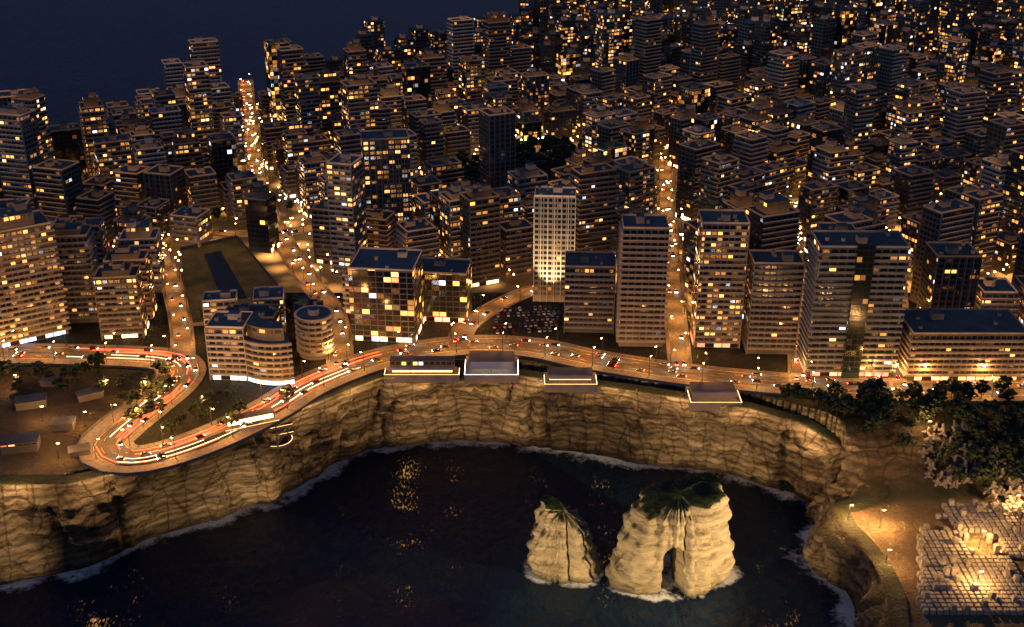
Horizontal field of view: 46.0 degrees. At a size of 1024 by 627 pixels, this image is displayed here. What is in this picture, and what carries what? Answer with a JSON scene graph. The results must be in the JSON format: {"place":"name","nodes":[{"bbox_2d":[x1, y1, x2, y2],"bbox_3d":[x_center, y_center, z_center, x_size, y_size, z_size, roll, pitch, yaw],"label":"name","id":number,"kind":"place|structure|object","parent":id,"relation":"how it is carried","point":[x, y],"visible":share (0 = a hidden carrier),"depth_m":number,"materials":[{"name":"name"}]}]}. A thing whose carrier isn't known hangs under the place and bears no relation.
{"place":"outdoors","nodes":[
{"label":"outdoors","id":0,"kind":"place"},
{"bbox_2d":[0,0,517,134],"bbox_3d":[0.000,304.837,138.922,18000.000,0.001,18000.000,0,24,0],"label":"sea","id":1,"kind":"structure","parent":0,"point":[63,56],"depth_m":1646.52,"materials":[{"name":"blue liquid"}]},
{"bbox_2d":[241,311,294,384],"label":"curved corner building","id":2,"kind":"structure","parent":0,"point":[268,351],"depth_m":607.28,"materials":[{"name":"concrete"}]},
{"bbox_2d":[0,440,854,626],"bbox_3d":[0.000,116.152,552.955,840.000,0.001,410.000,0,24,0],"label":"sea","id":3,"kind":"structure","parent":0,"point":[433,534],"depth_m":555.28,"materials":[{"name":"blue liquid"}]},
{"bbox_2d":[526,495,603,583],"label":"sea stack","id":4,"kind":"object","parent":3,"relation":"in","point":[561,546],"visible":1,"depth_m":538.09,"materials":[{"name":"stone"}]},
{"bbox_2d":[605,475,734,598],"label":"rock arch","id":5,"kind":"structure","parent":3,"relation":"in","point":[684,521],"depth_m":528.36,"materials":[{"name":"stone"}]},
{"bbox_2d":[0,293,1023,626],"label":"coast terrain","id":6,"kind":"structure","parent":0,"point":[912,501],"depth_m":584.05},
{"bbox_2d":[0,376,103,458],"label":"low buildings","id":7,"kind":"structure","parent":6,"relation":"on","point":[20,443],"depth_m":570.42,"materials":[{"name":"concrete"}]},
{"bbox_2d":[0,369,909,626],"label":"cliff face","id":8,"kind":"object","parent":6,"relation":"attached to","point":[50,525],"visible":0.93,"depth_m":590.99},
{"bbox_2d":[223,407,293,461],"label":"cliffside restaurant terraces","id":9,"kind":"object","parent":8,"relation":"on","point":[254,417],"visible":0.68,"depth_m":580.00,"materials":[{"name":"concrete"}]},
{"bbox_2d":[384,356,459,382],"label":"cliffside restaurant","id":10,"kind":"structure","parent":8,"relation":"on","point":[422,369],"depth_m":621.53,"materials":[{"name":"concrete"}]},
{"bbox_2d":[544,367,596,391],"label":"cliffside restaurant","id":11,"kind":"structure","parent":8,"relation":"on","point":[570,379],"depth_m":613.17,"materials":[{"name":"concrete"}]},
{"bbox_2d":[464,351,518,382],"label":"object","id":12,"kind":"object","parent":6,"relation":"on","point":[491,366],"visible":0.99,"depth_m":624.82,"materials":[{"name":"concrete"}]},
{"bbox_2d":[533,185,575,301],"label":"white tower","id":13,"kind":"structure","parent":6,"relation":"on","point":[554,223],"depth_m":691.11,"materials":[{"name":"concrete"}]},
{"bbox_2d":[564,250,615,333],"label":"apartment building","id":14,"kind":"structure","parent":6,"relation":"on","point":[589,294],"depth_m":660.03,"materials":[{"name":"concrete"}]},
{"bbox_2d":[615,214,671,346],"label":"building","id":15,"kind":"structure","parent":6,"relation":"on","point":[642,271],"depth_m":637.62,"materials":[{"name":"concrete"}]},
{"bbox_2d":[690,209,749,348],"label":"tower","id":16,"kind":"structure","parent":6,"relation":"on","point":[721,252],"depth_m":636.16,"materials":[{"name":"concrete"}]},
{"bbox_2d":[916,415,1023,614],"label":"concrete armour units","id":17,"kind":"object","parent":6,"relation":"on","point":[950,566],"visible":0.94,"depth_m":520.51},
{"bbox_2d":[0,79,1023,475],"bbox_3d":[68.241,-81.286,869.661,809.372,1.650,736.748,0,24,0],"label":"roads","id":18,"kind":"structure","parent":0,"point":[104,431],"depth_m":638.59,"materials":[{"name":"grey asphalt"}]},
{"bbox_2d":[0,200,70,348],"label":"block","id":19,"kind":"structure","parent":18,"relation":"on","point":[32,306],"depth_m":645.51,"materials":[{"name":"concrete"}]},
{"bbox_2d":[68,348,380,462],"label":"light trails","id":20,"kind":"object","parent":18,"relation":"on","point":[139,351],"visible":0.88,"depth_m":597.16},
{"bbox_2d":[294,305,335,359],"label":"round tower","id":21,"kind":"structure","parent":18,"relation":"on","point":[314,330],"depth_m":634.37,"materials":[{"name":"concrete"}]},
{"bbox_2d":[348,247,424,342],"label":"glass grid hotel","id":22,"kind":"structure","parent":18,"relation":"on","point":[386,293],"depth_m":650.90,"materials":[{"name":"glass"}]},
{"bbox_2d":[422,257,471,322],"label":"glass building","id":23,"kind":"structure","parent":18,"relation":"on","point":[447,289],"depth_m":676.50,"materials":[{"name":"glass"}]},
{"bbox_2d":[1,73,994,459],"bbox_3d":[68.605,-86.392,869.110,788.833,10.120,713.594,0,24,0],"label":"street lamps","id":24,"kind":"object","parent":18,"relation":"on","point":[397,333],"visible":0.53,"depth_m":637.17,"materials":[{"name":"grey metal"}]},
{"bbox_2d":[8,80,1023,460],"bbox_3d":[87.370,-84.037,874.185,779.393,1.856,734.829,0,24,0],"label":"cars","id":25,"kind":"object","parent":18,"relation":"on","point":[402,350],"visible":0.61,"depth_m":643.88,"materials":[{"name":"paint"}]},
{"bbox_2d":[685,382,741,410],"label":"cliffside terrace","id":26,"kind":"structure","parent":18,"relation":"on","point":[708,396],"depth_m":597.20,"materials":[{"name":"concrete"}]},
{"bbox_2d":[741,249,804,354],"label":"tower","id":27,"kind":"structure","parent":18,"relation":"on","point":[773,292],"depth_m":633.18,"materials":[{"name":"concrete"}]},
{"bbox_2d":[796,230,912,376],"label":"building","id":28,"kind":"structure","parent":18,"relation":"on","point":[828,280],"depth_m":605.72,"materials":[{"name":"concrete"}]},
{"bbox_2d":[841,244,875,377],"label":"glazed tower bay","id":29,"kind":"object","parent":28,"relation":"attached to","point":[859,299],"visible":1,"depth_m":602.95,"materials":[{"name":"glass"}]},
{"bbox_2d":[895,308,1023,379],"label":"block","id":30,"kind":"structure","parent":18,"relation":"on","point":[957,343],"depth_m":612.34,"materials":[{"name":"concrete"}]},
{"bbox_2d":[88,105,1012,292],"bbox_3d":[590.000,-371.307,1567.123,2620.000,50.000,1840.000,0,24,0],"label":"ground","id":31,"kind":"structure","parent":0,"point":[276,268],"depth_m":780.06,"materials":[{"name":"concrete"}]},
{"bbox_2d":[0,88,35,106],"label":"tower","id":32,"kind":"structure","parent":31,"relation":"on","point":[5,96],"depth_m":939.93,"materials":[{"name":"concrete"}]},
{"bbox_2d":[181,153,564,321],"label":"grass field","id":33,"kind":"structure","parent":31,"relation":"on","point":[250,274],"depth_m":749.28,"materials":[{"name":"green plant"}]},
{"bbox_2d":[180,235,287,325],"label":"vacant lot","id":34,"kind":"structure","parent":33,"relation":"on","point":[224,277],"depth_m":750.68,"materials":[{"name":"brown soil"}]},
{"bbox_2d":[360,128,412,225],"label":"apartment building","id":35,"kind":"structure","parent":31,"relation":"on","point":[385,153],"depth_m":760.52,"materials":[{"name":"concrete"}]},
{"bbox_2d":[0,10,1023,229],"bbox_3d":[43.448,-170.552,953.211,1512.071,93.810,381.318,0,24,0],"label":"city buildings","id":36,"kind":"structure","parent":31,"relation":"on","point":[896,130],"depth_m":915.42,"materials":[{"name":"concrete"}]},
{"bbox_2d":[0,101,1023,381],"bbox_3d":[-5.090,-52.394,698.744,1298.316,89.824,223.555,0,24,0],"label":"city buildings","id":37,"kind":"structure","parent":31,"relation":"on","point":[964,245],"depth_m":723.85,"materials":[{"name":"concrete"}]},
{"bbox_2d":[0,130,1023,491],"bbox_3d":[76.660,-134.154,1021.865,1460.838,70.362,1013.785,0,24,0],"label":"trees","id":38,"kind":"object","parent":31,"relation":"on","point":[872,392],"visible":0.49,"depth_m":585.46,"materials":[{"name":"green plant"}]},
{"bbox_2d":[112,103,1007,284],"bbox_3d":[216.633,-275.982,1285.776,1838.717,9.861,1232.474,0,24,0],"label":"city street lamps","id":39,"kind":"object","parent":31,"relation":"on","point":[419,169],"visible":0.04,"depth_m":817.41,"materials":[{"name":"orange metal"}]},
{"bbox_2d":[323,0,1023,91],"bbox_3d":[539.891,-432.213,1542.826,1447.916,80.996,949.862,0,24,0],"label":"city buildings","id":40,"kind":"structure","parent":31,"relation":"on","point":[565,37],"depth_m":1211.28,"materials":[{"name":"concrete"}]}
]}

